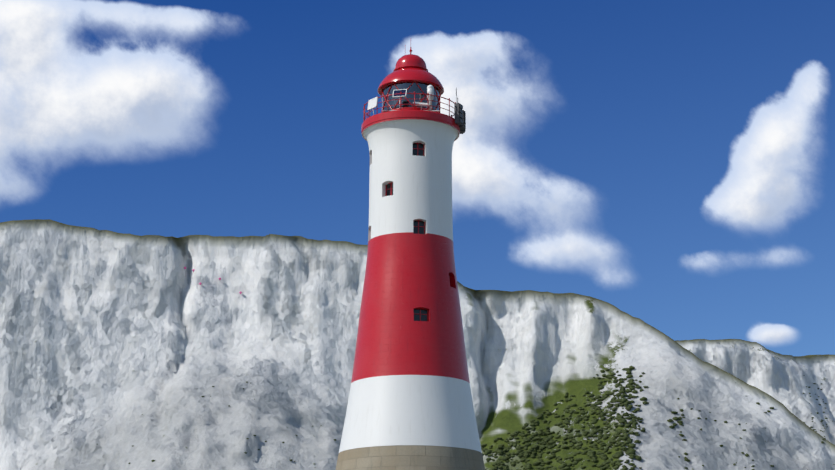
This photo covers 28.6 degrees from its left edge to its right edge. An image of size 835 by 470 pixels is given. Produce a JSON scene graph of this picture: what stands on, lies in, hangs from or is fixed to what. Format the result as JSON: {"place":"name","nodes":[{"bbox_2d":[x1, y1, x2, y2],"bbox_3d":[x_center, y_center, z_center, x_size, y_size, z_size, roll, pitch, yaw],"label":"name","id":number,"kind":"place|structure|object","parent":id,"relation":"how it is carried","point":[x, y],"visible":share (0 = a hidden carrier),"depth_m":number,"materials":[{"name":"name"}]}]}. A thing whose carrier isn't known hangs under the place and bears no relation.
{"place":"outdoors","nodes":[
{"label":"outdoors","id":0,"kind":"place"},
{"bbox_2d":[336,108,484,469],"bbox_3d":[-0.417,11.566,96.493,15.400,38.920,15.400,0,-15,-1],"label":"lighthouse tower","id":1,"kind":"structure","parent":0,"point":[410,406],"depth_m":95.64,"materials":[{"name":"paint"}]},
{"bbox_2d":[367,96,377,113],"bbox_3d":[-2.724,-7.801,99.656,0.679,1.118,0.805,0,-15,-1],"label":"panel frame","id":2,"kind":"object","parent":1,"relation":"on","point":[374,106],"visible":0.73,"depth_m":99.56,"materials":[{"name":"white metal"}]},
{"bbox_2d":[368,98,376,108],"bbox_3d":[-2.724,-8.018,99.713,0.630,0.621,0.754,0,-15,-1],"label":"white panel","id":3,"kind":"object","parent":2,"relation":"in","point":[372,102],"visible":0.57,"depth_m":99.71,"materials":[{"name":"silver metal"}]},
{"bbox_2d":[392,89,406,103],"bbox_3d":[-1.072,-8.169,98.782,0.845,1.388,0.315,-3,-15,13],"label":"solar panel frame","id":4,"kind":"object","parent":1,"relation":"on","point":[399,96],"visible":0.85,"depth_m":98.77,"materials":[{"name":"white metal"}]},
{"bbox_2d":[393,90,405,95],"bbox_3d":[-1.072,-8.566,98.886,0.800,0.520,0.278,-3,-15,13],"label":"solar panel","id":5,"kind":"object","parent":4,"relation":"attached to","point":[396,92],"visible":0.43,"depth_m":98.88,"materials":[{"name":"blue"}]},
{"bbox_2d":[363,92,455,121],"bbox_3d":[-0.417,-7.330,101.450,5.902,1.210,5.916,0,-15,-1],"label":"gallery railing","id":6,"kind":"object","parent":1,"relation":"on","point":[400,104],"visible":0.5,"depth_m":99.08,"materials":[{"name":"red metal"}]},
{"bbox_2d":[382,110,439,112],"bbox_3d":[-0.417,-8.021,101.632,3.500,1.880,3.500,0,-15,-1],"label":"lantern room base","id":7,"kind":"object","parent":1,"relation":"on","point":[438,111],"visible":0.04,"depth_m":99.73,"materials":[{"name":"white metal"}]},
{"bbox_2d":[381,81,440,112],"bbox_3d":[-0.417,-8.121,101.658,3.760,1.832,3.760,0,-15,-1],"label":"lantern glazing bars","id":8,"kind":"object","parent":1,"relation":"on","point":[406,98],"visible":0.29,"depth_m":100.29,"materials":[{"name":"red metal"}]},
{"bbox_2d":[382,82,438,109],"bbox_3d":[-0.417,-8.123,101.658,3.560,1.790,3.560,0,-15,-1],"label":"lantern room glass","id":9,"kind":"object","parent":8,"relation":"in","point":[414,87],"depth_m":100.17,"materials":[{"name":"clear glass"}]},
{"bbox_2d":[378,54,443,94],"bbox_3d":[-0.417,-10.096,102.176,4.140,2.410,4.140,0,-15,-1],"label":"lantern roof","id":10,"kind":"structure","parent":8,"relation":"on","point":[410,67],"depth_m":100.86,"materials":[{"name":"red metal"}]},
{"bbox_2d":[385,143,449,320],"bbox_3d":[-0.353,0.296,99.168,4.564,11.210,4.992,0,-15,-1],"label":"window frames","id":11,"kind":"structure","parent":1,"relation":"on","point":[418,226],"depth_m":98.01,"materials":[{"name":"red metal"}]},
{"bbox_2d":[387,143,426,320],"bbox_3d":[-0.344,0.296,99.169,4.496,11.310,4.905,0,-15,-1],"label":"window glass","id":12,"kind":"object","parent":11,"relation":"in","point":[417,311],"depth_m":97.51,"materials":[{"name":"black glass"}]},
{"bbox_2d":[427,85,433,110],"bbox_3d":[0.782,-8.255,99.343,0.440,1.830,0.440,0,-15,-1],"label":"fog signal","id":13,"kind":"object","parent":1,"relation":"on","point":[430,89],"visible":0.77,"depth_m":99.26,"materials":[{"name":"white metal"}]},
{"bbox_2d":[454,103,465,133],"bbox_3d":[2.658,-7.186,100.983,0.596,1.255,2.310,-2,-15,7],"label":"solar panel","id":14,"kind":"object","parent":1,"relation":"on","point":[459,116],"visible":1,"depth_m":100.06,"materials":[{"name":"grey"}]},
{"bbox_2d":[0,219,834,469],"bbox_3d":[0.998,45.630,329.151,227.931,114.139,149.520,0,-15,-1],"label":"chalk cliff","id":15,"kind":"structure","parent":0,"point":[122,350],"depth_m":333.61,"materials":[{"name":"white stone"}]},
{"bbox_2d":[97,366,834,469],"bbox_3d":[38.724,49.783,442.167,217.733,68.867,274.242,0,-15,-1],"label":"cliff scrub","id":16,"kind":"object","parent":15,"relation":"on","point":[616,464],"visible":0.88,"depth_m":323.91,"materials":[{"name":"green plant"}]},
{"bbox_2d":[0,0,834,355],"label":"sky","id":17,"kind":"structure","parent":0,"point":[670,164],"materials":[{"name":"blue"}]},
{"bbox_2d":[675,339,834,444],"bbox_3d":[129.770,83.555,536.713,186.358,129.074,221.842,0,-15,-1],"label":"chalk cliff","id":18,"kind":"structure","parent":0,"point":[785,380],"depth_m":570.81,"materials":[{"name":"white stone"}]}
]}

